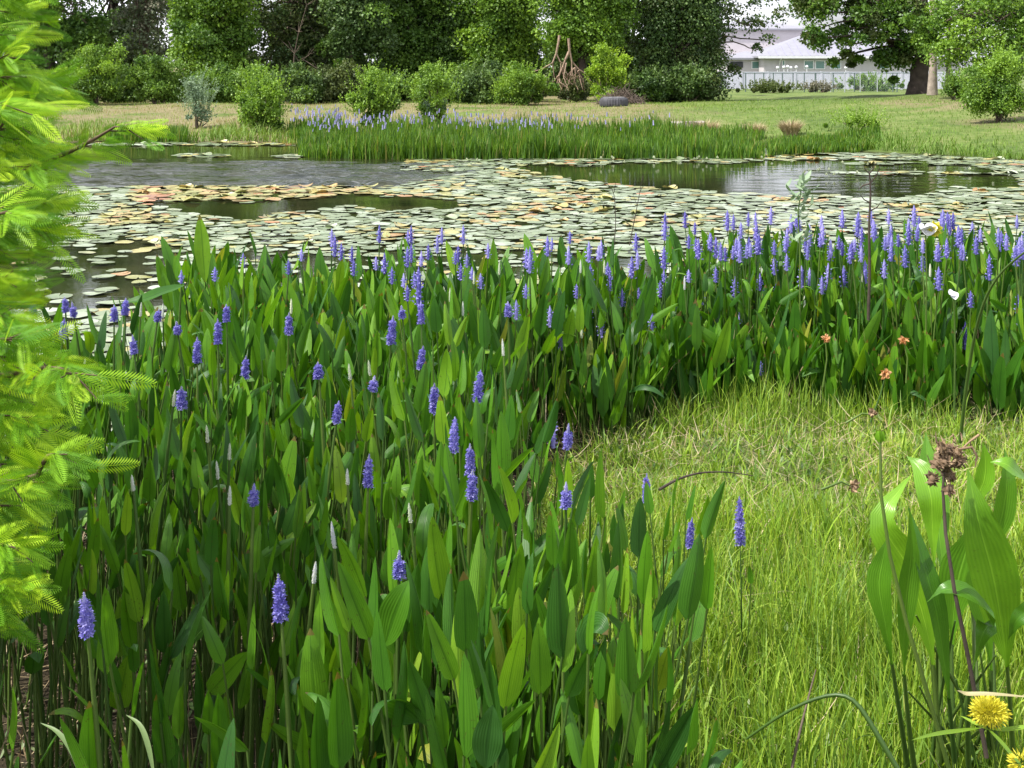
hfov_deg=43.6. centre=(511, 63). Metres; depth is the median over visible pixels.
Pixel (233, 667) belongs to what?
pickerelweed plant
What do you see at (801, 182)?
leafy weed
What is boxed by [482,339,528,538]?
pickerelweed plant
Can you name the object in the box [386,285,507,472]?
pickerelweed plant
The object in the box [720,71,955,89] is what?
panel fence
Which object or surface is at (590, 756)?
pickerelweed plant
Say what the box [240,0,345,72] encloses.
broadleaf tree
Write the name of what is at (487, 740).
broad leaf
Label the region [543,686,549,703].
pickerelweed plant
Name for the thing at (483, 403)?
pickerelweed plant
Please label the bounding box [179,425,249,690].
pickerelweed plant
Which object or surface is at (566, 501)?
pickerelweed plant
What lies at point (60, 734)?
grass blade
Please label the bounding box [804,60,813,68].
window
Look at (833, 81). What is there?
chain link fence
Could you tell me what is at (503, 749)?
pickerelweed plant
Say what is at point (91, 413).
pickerelweed plant
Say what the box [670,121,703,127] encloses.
stone slab
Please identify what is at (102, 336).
pickerelweed plant
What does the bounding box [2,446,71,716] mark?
pickerelweed plant
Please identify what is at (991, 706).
flower
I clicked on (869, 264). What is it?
dead weed
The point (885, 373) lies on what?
dried flower
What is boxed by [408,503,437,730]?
pickerelweed plant
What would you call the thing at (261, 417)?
pickerelweed plant
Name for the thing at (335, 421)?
pickerelweed plant
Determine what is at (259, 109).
young shrub
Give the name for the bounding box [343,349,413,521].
pickerelweed plant
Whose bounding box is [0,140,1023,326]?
lily pads
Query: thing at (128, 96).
bush
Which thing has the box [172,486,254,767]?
pickerelweed plant
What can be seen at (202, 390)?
pickerelweed plant
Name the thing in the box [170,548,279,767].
pickerelweed plant
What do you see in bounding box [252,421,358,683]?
pickerelweed plant
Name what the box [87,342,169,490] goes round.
pickerelweed plant
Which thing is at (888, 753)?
bent rush
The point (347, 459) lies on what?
pickerelweed plant
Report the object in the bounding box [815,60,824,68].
window
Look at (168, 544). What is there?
pickerelweed plant
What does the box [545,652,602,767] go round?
pickerelweed plant
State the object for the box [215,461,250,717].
pickerelweed plant
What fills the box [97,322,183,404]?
pickerelweed plant
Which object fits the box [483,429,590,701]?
pickerelweed plant
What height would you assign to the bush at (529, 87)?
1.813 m
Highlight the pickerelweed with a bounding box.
[286,104,880,159]
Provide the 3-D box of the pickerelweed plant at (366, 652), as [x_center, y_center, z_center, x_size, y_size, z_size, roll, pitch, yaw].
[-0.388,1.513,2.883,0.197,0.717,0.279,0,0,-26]
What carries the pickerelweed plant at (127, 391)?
in the pond water
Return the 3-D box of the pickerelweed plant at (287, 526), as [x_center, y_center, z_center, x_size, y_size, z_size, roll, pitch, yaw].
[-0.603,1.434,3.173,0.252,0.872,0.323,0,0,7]
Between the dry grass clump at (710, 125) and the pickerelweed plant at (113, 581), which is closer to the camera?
the pickerelweed plant at (113, 581)
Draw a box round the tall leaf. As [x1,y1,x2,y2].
[194,214,210,288]
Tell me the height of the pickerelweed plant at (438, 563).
0.972 m
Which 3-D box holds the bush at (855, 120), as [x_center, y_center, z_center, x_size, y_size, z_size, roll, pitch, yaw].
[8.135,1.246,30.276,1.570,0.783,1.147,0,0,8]
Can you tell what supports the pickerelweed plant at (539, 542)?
in the pond water
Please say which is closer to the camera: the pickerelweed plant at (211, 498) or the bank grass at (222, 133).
the pickerelweed plant at (211, 498)
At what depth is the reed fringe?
30.14 m
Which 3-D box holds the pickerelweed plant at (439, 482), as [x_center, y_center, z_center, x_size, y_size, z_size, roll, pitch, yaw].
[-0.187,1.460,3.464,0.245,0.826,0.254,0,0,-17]
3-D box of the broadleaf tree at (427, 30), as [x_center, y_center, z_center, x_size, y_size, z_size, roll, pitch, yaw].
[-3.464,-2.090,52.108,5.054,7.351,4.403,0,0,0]
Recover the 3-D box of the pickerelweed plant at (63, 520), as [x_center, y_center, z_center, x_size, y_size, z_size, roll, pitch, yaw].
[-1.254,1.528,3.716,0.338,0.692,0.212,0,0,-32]
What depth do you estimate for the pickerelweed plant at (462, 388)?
4.82 m
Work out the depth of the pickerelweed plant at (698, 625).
2.88 m
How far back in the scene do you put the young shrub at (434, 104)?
32.58 m
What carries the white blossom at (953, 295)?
on the ground at (1002, 130)
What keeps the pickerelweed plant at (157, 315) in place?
in the pond water
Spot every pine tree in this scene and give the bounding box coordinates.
[927,0,937,94]
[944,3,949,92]
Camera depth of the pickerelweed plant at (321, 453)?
3.90 m
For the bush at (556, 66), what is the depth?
49.69 m
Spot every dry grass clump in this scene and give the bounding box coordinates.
[689,117,721,130]
[738,121,770,132]
[773,117,804,135]
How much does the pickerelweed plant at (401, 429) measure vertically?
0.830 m
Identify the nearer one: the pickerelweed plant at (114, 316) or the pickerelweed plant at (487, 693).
the pickerelweed plant at (487, 693)
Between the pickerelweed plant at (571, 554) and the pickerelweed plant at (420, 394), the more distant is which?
the pickerelweed plant at (420, 394)
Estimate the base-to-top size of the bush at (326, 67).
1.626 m
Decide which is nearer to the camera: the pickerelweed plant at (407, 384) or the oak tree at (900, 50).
the pickerelweed plant at (407, 384)
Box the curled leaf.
[576,611,608,693]
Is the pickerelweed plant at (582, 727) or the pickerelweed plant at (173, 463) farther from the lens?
the pickerelweed plant at (173, 463)
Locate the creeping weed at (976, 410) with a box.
[0,388,1023,767]
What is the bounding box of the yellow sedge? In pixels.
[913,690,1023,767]
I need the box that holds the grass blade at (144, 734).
[127,715,153,767]
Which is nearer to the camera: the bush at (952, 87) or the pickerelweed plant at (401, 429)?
the pickerelweed plant at (401, 429)
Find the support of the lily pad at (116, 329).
on the pond water
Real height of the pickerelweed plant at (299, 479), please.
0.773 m
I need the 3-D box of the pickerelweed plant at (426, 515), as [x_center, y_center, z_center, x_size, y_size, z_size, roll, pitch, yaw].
[-0.245,1.386,3.220,0.264,0.969,0.264,0,0,-40]
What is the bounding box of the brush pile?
[591,83,646,104]
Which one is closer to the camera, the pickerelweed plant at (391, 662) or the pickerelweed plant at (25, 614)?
the pickerelweed plant at (391, 662)
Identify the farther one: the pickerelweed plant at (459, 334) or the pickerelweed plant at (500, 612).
the pickerelweed plant at (459, 334)
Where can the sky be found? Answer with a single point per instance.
(765, 10)
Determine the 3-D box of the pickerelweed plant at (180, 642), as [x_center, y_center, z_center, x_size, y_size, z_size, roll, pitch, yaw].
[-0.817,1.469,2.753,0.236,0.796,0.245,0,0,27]
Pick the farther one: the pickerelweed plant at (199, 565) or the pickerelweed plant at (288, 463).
the pickerelweed plant at (288, 463)
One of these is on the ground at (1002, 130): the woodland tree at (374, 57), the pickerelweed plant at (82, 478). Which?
the woodland tree at (374, 57)
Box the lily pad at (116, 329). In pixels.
[108,327,130,332]
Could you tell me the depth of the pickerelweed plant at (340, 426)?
4.46 m
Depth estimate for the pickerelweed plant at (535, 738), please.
2.48 m
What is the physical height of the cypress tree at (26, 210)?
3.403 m
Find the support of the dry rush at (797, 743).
on the meadow grass at (837, 643)
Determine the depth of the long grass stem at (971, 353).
3.95 m
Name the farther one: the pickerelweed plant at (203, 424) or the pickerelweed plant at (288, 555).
the pickerelweed plant at (203, 424)
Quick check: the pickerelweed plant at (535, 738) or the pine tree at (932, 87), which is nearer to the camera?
the pickerelweed plant at (535, 738)
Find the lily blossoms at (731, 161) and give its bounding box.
[458,155,1003,174]
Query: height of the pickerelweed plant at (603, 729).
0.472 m
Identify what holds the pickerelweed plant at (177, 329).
in the pond water
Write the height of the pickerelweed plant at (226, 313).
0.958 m
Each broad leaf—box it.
[379,580,409,767]
[472,705,502,767]
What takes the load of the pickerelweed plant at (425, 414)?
in the pond water
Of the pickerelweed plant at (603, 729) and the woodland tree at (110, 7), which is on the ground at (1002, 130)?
the woodland tree at (110, 7)
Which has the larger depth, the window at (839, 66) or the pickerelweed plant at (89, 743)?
the window at (839, 66)
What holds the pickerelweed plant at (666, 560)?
in the pond water
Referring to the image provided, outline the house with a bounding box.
[717,17,959,75]
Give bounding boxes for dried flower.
[821,334,829,386]
[821,479,859,492]
[846,408,877,423]
[870,368,891,422]
[898,336,908,382]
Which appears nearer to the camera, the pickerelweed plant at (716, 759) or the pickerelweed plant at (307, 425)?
the pickerelweed plant at (716, 759)
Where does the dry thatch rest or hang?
on the ground at (1002, 130)
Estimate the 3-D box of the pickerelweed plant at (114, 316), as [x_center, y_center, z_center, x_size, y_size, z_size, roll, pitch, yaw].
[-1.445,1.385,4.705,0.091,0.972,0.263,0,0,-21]
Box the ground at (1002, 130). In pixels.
[0,68,1023,767]
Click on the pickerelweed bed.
(574, 320)
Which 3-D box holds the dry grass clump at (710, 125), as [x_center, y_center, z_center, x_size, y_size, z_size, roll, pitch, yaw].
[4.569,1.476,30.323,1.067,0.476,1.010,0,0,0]
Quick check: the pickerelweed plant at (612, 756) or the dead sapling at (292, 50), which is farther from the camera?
the dead sapling at (292, 50)
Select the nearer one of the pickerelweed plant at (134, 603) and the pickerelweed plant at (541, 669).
the pickerelweed plant at (541, 669)
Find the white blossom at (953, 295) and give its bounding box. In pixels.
[948,289,958,414]
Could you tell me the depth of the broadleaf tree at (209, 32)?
48.49 m
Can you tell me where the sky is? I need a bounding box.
[56,0,1015,67]
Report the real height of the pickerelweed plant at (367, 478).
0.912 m
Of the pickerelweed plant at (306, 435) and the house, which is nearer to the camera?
the pickerelweed plant at (306, 435)
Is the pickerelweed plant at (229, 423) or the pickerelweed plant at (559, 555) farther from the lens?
the pickerelweed plant at (229, 423)
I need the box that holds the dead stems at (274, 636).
[0,292,992,767]
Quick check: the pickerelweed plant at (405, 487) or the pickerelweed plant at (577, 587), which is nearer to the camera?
the pickerelweed plant at (577, 587)
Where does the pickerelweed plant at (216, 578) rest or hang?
in the pond water
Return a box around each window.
[751,61,758,68]
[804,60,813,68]
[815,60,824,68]
[830,60,840,68]
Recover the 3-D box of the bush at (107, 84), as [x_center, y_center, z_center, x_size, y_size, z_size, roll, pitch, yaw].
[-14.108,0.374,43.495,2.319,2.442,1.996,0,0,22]
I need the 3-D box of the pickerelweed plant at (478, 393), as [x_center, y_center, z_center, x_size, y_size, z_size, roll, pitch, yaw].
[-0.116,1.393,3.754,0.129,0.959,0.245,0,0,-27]
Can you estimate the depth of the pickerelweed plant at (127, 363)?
4.94 m
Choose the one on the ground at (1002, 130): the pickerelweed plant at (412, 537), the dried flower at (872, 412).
the dried flower at (872, 412)
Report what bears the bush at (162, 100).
on the ground at (1002, 130)
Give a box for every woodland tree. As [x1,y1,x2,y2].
[5,0,67,68]
[60,0,171,72]
[162,0,269,78]
[261,0,367,71]
[365,0,444,62]
[463,2,548,75]
[541,0,645,96]
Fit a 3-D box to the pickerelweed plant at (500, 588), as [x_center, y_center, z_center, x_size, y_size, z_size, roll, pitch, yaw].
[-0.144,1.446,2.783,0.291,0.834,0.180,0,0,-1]
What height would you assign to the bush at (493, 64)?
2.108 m
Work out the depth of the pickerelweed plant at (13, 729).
2.36 m
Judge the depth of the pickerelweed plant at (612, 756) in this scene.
2.40 m
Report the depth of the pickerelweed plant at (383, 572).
3.12 m
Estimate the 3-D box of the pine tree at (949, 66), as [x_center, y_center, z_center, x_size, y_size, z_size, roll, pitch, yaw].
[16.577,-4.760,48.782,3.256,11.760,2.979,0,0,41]
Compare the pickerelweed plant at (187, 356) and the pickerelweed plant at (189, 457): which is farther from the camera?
the pickerelweed plant at (187, 356)
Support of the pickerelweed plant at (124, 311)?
in the pond water
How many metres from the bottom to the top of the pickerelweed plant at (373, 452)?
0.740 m
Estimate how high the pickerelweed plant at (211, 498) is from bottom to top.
0.952 m
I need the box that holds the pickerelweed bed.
[0,206,1023,695]
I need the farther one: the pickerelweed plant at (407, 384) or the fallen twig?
the pickerelweed plant at (407, 384)
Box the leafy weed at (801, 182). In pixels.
[785,170,818,316]
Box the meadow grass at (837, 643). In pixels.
[514,365,1023,767]
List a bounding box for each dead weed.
[597,179,616,243]
[629,170,647,244]
[859,165,881,319]
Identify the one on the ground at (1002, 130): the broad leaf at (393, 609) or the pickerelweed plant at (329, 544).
the broad leaf at (393, 609)
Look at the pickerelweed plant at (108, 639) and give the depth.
2.54 m
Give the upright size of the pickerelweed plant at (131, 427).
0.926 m
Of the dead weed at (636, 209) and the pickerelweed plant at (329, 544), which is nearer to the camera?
the pickerelweed plant at (329, 544)
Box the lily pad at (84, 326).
[74,325,89,328]
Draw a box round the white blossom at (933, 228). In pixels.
[919,220,942,329]
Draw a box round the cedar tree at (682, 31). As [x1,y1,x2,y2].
[623,0,750,101]
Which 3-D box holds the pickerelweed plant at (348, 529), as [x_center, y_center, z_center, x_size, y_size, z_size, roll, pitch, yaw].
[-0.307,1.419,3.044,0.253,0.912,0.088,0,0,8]
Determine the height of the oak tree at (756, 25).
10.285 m
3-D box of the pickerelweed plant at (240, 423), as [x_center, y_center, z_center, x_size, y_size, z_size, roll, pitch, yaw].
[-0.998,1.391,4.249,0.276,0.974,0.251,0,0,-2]
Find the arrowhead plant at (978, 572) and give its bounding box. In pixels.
[866,429,1023,767]
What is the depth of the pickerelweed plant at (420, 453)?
3.81 m
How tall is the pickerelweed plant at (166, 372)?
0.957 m
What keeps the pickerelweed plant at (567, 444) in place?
in the pond water
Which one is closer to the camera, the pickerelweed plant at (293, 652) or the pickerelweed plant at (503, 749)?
the pickerelweed plant at (503, 749)
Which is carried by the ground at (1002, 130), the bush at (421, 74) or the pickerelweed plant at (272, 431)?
the bush at (421, 74)
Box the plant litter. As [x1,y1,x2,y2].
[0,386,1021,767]
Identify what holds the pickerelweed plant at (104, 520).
in the pond water
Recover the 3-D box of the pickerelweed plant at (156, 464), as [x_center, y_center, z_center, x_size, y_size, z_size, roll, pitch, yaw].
[-1.024,1.394,3.668,0.276,0.962,0.275,0,0,30]
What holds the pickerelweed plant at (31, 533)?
in the pond water
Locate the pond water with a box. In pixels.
[0,142,1023,459]
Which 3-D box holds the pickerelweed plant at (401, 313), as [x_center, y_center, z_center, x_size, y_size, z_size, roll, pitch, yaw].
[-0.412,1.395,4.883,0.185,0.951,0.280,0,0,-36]
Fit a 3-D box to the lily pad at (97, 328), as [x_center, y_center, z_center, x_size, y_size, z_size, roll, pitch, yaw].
[-2.869,1.841,8.899,0.240,0.007,0.240,-2,-4,28]
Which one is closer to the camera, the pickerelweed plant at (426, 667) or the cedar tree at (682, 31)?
the pickerelweed plant at (426, 667)
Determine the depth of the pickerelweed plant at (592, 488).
3.85 m
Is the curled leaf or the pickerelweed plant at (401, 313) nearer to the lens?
the curled leaf
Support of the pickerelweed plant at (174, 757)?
in the pond water
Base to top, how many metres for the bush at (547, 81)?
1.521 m
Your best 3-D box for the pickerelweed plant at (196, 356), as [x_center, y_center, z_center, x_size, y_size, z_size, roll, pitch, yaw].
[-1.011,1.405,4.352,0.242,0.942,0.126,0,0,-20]
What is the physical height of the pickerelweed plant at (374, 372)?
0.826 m
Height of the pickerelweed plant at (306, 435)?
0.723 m
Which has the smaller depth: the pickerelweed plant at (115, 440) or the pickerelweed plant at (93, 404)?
the pickerelweed plant at (115, 440)
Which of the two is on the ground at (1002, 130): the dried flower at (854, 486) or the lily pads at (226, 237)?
the dried flower at (854, 486)
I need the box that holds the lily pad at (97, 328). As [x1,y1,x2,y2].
[81,326,112,330]
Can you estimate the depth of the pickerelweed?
26.04 m
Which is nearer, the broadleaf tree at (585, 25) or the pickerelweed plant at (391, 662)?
the pickerelweed plant at (391, 662)
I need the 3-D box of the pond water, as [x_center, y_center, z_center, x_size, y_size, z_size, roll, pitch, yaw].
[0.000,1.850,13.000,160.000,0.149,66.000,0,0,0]
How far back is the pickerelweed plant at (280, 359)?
4.83 m
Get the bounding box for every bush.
[38,63,69,100]
[51,71,100,103]
[98,60,147,103]
[137,75,184,102]
[176,60,244,102]
[179,65,241,98]
[229,58,282,102]
[270,58,329,104]
[281,63,334,100]
[316,58,365,102]
[330,53,392,78]
[360,67,417,99]
[378,68,412,100]
[403,59,456,102]
[404,75,467,102]
[448,64,508,104]
[458,53,510,76]
[489,57,559,105]
[505,70,553,103]
[542,52,595,99]
[548,72,593,102]
[582,41,632,100]
[626,62,675,102]
[666,59,718,101]
[735,76,802,92]
[800,79,839,92]
[822,101,890,128]
[834,70,907,91]
[933,66,970,100]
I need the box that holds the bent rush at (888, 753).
[746,693,899,767]
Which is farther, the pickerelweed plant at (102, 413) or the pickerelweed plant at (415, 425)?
the pickerelweed plant at (102, 413)
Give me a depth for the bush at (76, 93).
45.30 m
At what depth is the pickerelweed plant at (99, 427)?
4.30 m
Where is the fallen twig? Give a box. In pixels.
[658,471,752,490]
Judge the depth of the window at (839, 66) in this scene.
95.96 m
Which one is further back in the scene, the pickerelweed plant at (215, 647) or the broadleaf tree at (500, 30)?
the broadleaf tree at (500, 30)
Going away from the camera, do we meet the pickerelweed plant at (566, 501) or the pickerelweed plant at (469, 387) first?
the pickerelweed plant at (566, 501)
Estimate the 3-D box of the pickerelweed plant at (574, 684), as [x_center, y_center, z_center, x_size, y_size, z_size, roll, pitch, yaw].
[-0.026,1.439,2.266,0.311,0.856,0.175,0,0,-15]
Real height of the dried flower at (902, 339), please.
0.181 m
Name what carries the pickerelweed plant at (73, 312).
in the pond water
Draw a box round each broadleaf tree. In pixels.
[0,0,115,74]
[103,0,187,70]
[161,0,265,76]
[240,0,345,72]
[309,0,403,67]
[375,0,475,78]
[446,0,550,80]
[526,0,644,100]
[897,0,1023,98]
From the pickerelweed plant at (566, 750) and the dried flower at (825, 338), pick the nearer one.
the pickerelweed plant at (566, 750)
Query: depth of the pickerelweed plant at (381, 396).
4.33 m
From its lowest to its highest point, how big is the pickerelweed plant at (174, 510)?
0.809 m
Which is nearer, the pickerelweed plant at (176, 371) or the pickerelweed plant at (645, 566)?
the pickerelweed plant at (645, 566)
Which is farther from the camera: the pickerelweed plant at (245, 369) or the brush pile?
the brush pile
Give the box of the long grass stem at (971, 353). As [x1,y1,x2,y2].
[958,252,1023,443]
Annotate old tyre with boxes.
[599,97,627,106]
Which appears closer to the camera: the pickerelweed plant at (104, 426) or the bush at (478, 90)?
the pickerelweed plant at (104, 426)
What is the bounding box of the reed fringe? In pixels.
[103,122,189,142]
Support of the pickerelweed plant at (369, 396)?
in the pond water
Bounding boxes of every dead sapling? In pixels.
[281,0,313,62]
[295,49,318,73]
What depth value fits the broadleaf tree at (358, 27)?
49.19 m
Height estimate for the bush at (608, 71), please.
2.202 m
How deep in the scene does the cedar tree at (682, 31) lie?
48.56 m
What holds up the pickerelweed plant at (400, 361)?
in the pond water
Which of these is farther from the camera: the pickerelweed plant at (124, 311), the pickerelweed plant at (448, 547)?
the pickerelweed plant at (124, 311)
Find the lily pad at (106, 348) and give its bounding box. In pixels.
[93,344,109,351]
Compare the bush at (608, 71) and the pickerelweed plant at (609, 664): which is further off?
the bush at (608, 71)
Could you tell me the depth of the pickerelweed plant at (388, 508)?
3.60 m
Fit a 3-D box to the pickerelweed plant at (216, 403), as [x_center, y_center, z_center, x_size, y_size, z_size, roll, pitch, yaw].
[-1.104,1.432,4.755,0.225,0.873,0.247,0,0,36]
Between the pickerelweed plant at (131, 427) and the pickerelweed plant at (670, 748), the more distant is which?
the pickerelweed plant at (131, 427)
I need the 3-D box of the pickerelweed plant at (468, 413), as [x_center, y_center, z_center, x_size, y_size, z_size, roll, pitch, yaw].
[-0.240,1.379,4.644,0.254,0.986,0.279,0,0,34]
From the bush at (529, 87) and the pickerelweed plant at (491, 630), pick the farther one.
the bush at (529, 87)
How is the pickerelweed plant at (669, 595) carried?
in the pond water
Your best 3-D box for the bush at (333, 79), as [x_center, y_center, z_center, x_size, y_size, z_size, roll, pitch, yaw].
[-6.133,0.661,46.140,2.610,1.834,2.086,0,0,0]
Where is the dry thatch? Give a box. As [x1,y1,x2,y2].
[519,392,1023,767]
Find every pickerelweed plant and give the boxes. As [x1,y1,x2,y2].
[0,406,49,662]
[0,497,93,767]
[0,500,39,757]
[0,558,32,686]
[0,582,17,702]
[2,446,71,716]
[5,447,49,665]
[9,481,99,767]
[9,687,61,767]
[15,527,120,767]
[15,538,178,767]
[18,451,86,636]
[27,434,69,623]
[30,471,147,700]
[32,420,137,752]
[37,381,104,614]
[40,302,127,506]
[40,323,107,500]
[47,416,116,566]
[48,402,95,566]
[48,458,130,707]
[48,550,199,767]
[50,303,158,412]
[52,416,155,693]
[52,442,137,714]
[54,297,141,521]
[55,361,111,587]
[56,298,142,456]
[57,318,67,376]
[58,403,105,555]
[60,717,281,767]
[65,309,184,555]
[65,331,178,497]
[66,571,229,767]
[67,422,165,658]
[72,332,147,565]
[77,592,143,767]
[78,346,169,608]
[79,475,146,605]
[81,408,184,570]
[82,484,216,767]
[83,560,202,767]
[85,357,142,506]
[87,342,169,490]
[87,354,152,531]
[93,549,246,767]
[94,502,193,739]
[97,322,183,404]
[97,397,179,568]
[99,302,179,471]
[103,391,222,709]
[107,305,118,514]
[107,372,225,663]
[107,412,200,569]
[108,340,172,465]
[112,352,178,480]
[113,411,249,667]
[114,415,195,631]
[116,368,225,545]
[121,475,208,767]
[123,374,166,450]
[125,335,160,571]
[137,380,238,589]
[141,363,205,478]
[143,359,207,502]
[149,321,271,498]
[152,665,272,767]
[159,386,197,667]
[160,421,288,689]
[161,440,219,547]
[165,323,267,429]
[166,394,259,672]
[169,365,224,490]
[170,342,246,528]
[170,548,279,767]
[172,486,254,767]
[175,332,222,500]
[179,337,240,609]
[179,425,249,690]
[181,309,243,429]
[184,402,237,464]
[187,477,327,767]
[191,384,259,622]
[191,436,273,721]
[194,376,242,519]
[194,432,296,690]
[194,574,345,767]
[195,517,299,767]
[198,356,250,494]
[202,372,285,619]
[202,476,309,767]
[202,616,346,767]
[203,443,315,763]
[205,319,238,521]
[206,604,274,767]
[211,483,297,767]
[212,304,230,422]
[215,346,286,507]
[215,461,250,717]
[218,401,370,618]
[224,375,283,489]
[224,376,303,635]
[227,326,329,532]
[230,455,315,612]
[233,502,338,767]
[234,391,315,573]
[240,393,310,537]
[249,391,318,600]
[249,616,421,767]
[250,467,333,724]
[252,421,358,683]
[253,525,343,764]
[258,562,330,767]
[259,499,339,734]
[267,312,293,440]
[267,398,333,579]
[268,336,344,524]
[269,516,361,735]
[270,426,333,464]
[271,364,316,506]
[271,534,420,767]
[275,389,363,592]
[279,305,363,500]
[285,590,367,767]
[288,452,353,617]
[288,521,501,701]
[289,659,385,753]
[290,366,373,545]
[297,520,401,676]
[298,626,371,714]
[299,379,360,540]
[301,364,400,552]
[306,386,384,501]
[310,484,409,659]
[312,362,355,562]
[313,494,432,767]
[313,500,414,660]
[314,361,427,567]
[319,554,559,767]
[326,375,409,548]
[326,381,429,556]
[327,468,368,767]
[328,456,416,692]
[328,557,407,767]
[331,454,373,681]
[331,600,485,767]
[332,649,447,767]
[333,393,423,732]
[334,313,388,448]
[334,321,387,495]
[334,359,390,461]
[336,414,406,492]
[337,536,528,764]
[338,459,432,648]
[338,518,568,767]
[339,378,448,581]
[342,417,474,746]
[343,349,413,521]
[344,319,413,435]
[347,345,401,461]
[355,343,431,519]
[356,360,438,565]
[360,493,456,767]
[361,748,508,767]
[362,371,404,482]
[363,316,396,518]
[366,301,432,440]
[366,316,466,393]
[367,377,428,522]
[368,434,459,644]
[368,518,455,757]
[369,682,529,767]
[376,388,432,468]
[376,470,446,615]
[385,346,439,483]
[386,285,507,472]
[386,349,464,522]
[386,550,414,767]
[387,441,449,589]
[387,602,484,751]
[389,371,551,688]
[395,308,488,521]
[397,446,447,682]
[398,305,438,505]
[401,339,484,404]
[401,383,456,580]
[401,441,474,687]
[403,419,445,561]
[404,465,511,702]
[405,358,458,529]
[405,375,521,548]
[405,393,557,593]
[407,544,511,764]
[407,644,594,767]
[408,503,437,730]
[410,503,536,729]
[415,357,484,461]
[416,730,429,763]
[420,469,527,593]
[421,523,594,767]
[422,641,497,767]
[423,565,533,632]
[424,517,598,763]
[425,420,485,531]
[425,690,532,767]
[426,596,637,767]
[428,350,489,476]
[430,355,458,435]
[430,553,571,767]
[430,656,595,767]
[432,564,552,706]
[437,370,484,544]
[442,529,525,767]
[443,469,546,621]
[444,443,605,765]
[447,360,515,547]
[451,443,560,589]
[452,507,528,607]
[462,380,546,555]
[468,583,667,767]
[479,543,618,767]
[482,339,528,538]
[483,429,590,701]
[483,535,573,722]
[487,511,606,724]
[489,620,554,767]
[492,665,541,757]
[497,527,640,764]
[498,699,519,764]
[504,301,538,510]
[505,526,587,731]
[512,534,703,767]
[514,440,577,587]
[515,378,550,538]
[516,587,590,767]
[531,713,622,767]
[536,423,593,590]
[536,548,687,767]
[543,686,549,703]
[544,482,574,767]
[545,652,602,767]
[558,462,624,694]
[560,664,693,767]
[561,481,724,767]
[561,689,656,767]
[564,629,670,767]
[571,655,604,764]
[581,699,598,767]
[582,521,666,767]
[585,460,612,639]
[593,596,705,767]
[600,611,686,767]
[606,546,688,736]
[607,503,679,732]
[619,673,732,767]
[636,473,650,566]
[644,476,709,689]
[672,517,695,663]
[733,496,753,679]
[735,760,742,767]
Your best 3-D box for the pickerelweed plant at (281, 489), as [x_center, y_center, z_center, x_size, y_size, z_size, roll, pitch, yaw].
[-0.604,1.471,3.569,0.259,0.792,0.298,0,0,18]
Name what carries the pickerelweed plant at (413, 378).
in the pond water
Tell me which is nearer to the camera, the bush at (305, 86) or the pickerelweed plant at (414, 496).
the pickerelweed plant at (414, 496)
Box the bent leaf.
[121,284,189,324]
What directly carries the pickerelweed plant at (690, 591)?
in the pond water
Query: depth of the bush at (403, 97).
47.81 m
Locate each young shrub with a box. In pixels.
[177,63,219,128]
[231,60,292,131]
[338,59,403,128]
[406,57,466,123]
[953,36,1023,121]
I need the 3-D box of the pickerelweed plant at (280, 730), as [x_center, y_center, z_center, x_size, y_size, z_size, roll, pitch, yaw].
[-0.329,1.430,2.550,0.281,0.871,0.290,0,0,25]
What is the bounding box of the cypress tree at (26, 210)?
[0,0,176,653]
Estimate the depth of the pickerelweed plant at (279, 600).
2.35 m
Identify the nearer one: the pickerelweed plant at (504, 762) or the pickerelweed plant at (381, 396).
the pickerelweed plant at (504, 762)
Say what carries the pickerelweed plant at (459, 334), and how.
in the pond water
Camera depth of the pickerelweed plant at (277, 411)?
4.93 m
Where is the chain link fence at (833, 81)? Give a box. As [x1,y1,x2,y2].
[745,73,904,91]
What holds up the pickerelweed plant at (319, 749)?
in the pond water
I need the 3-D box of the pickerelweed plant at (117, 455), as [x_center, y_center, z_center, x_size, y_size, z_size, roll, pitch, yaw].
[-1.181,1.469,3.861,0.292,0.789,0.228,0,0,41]
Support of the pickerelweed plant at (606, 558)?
in the pond water
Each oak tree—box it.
[711,0,789,80]
[784,0,1020,94]
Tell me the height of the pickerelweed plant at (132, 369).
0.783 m
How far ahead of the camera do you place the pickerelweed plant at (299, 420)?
4.10 m
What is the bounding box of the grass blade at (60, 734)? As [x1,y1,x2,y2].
[41,723,75,766]
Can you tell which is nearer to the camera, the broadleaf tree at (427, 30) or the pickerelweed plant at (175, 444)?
the pickerelweed plant at (175, 444)
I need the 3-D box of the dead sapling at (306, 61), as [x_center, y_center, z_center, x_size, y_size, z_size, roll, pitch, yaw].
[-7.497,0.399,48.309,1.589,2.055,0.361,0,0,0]
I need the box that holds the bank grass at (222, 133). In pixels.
[15,94,1023,159]
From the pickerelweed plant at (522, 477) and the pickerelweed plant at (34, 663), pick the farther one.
the pickerelweed plant at (522, 477)
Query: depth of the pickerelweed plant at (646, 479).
4.01 m
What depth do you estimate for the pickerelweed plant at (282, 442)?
3.96 m
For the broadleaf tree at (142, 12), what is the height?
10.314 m
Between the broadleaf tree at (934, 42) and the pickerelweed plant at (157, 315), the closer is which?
the pickerelweed plant at (157, 315)
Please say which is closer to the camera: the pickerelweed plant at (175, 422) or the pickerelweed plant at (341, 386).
the pickerelweed plant at (175, 422)
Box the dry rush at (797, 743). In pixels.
[791,669,815,767]
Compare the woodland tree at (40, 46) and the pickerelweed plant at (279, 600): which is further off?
the woodland tree at (40, 46)
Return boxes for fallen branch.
[535,35,590,91]

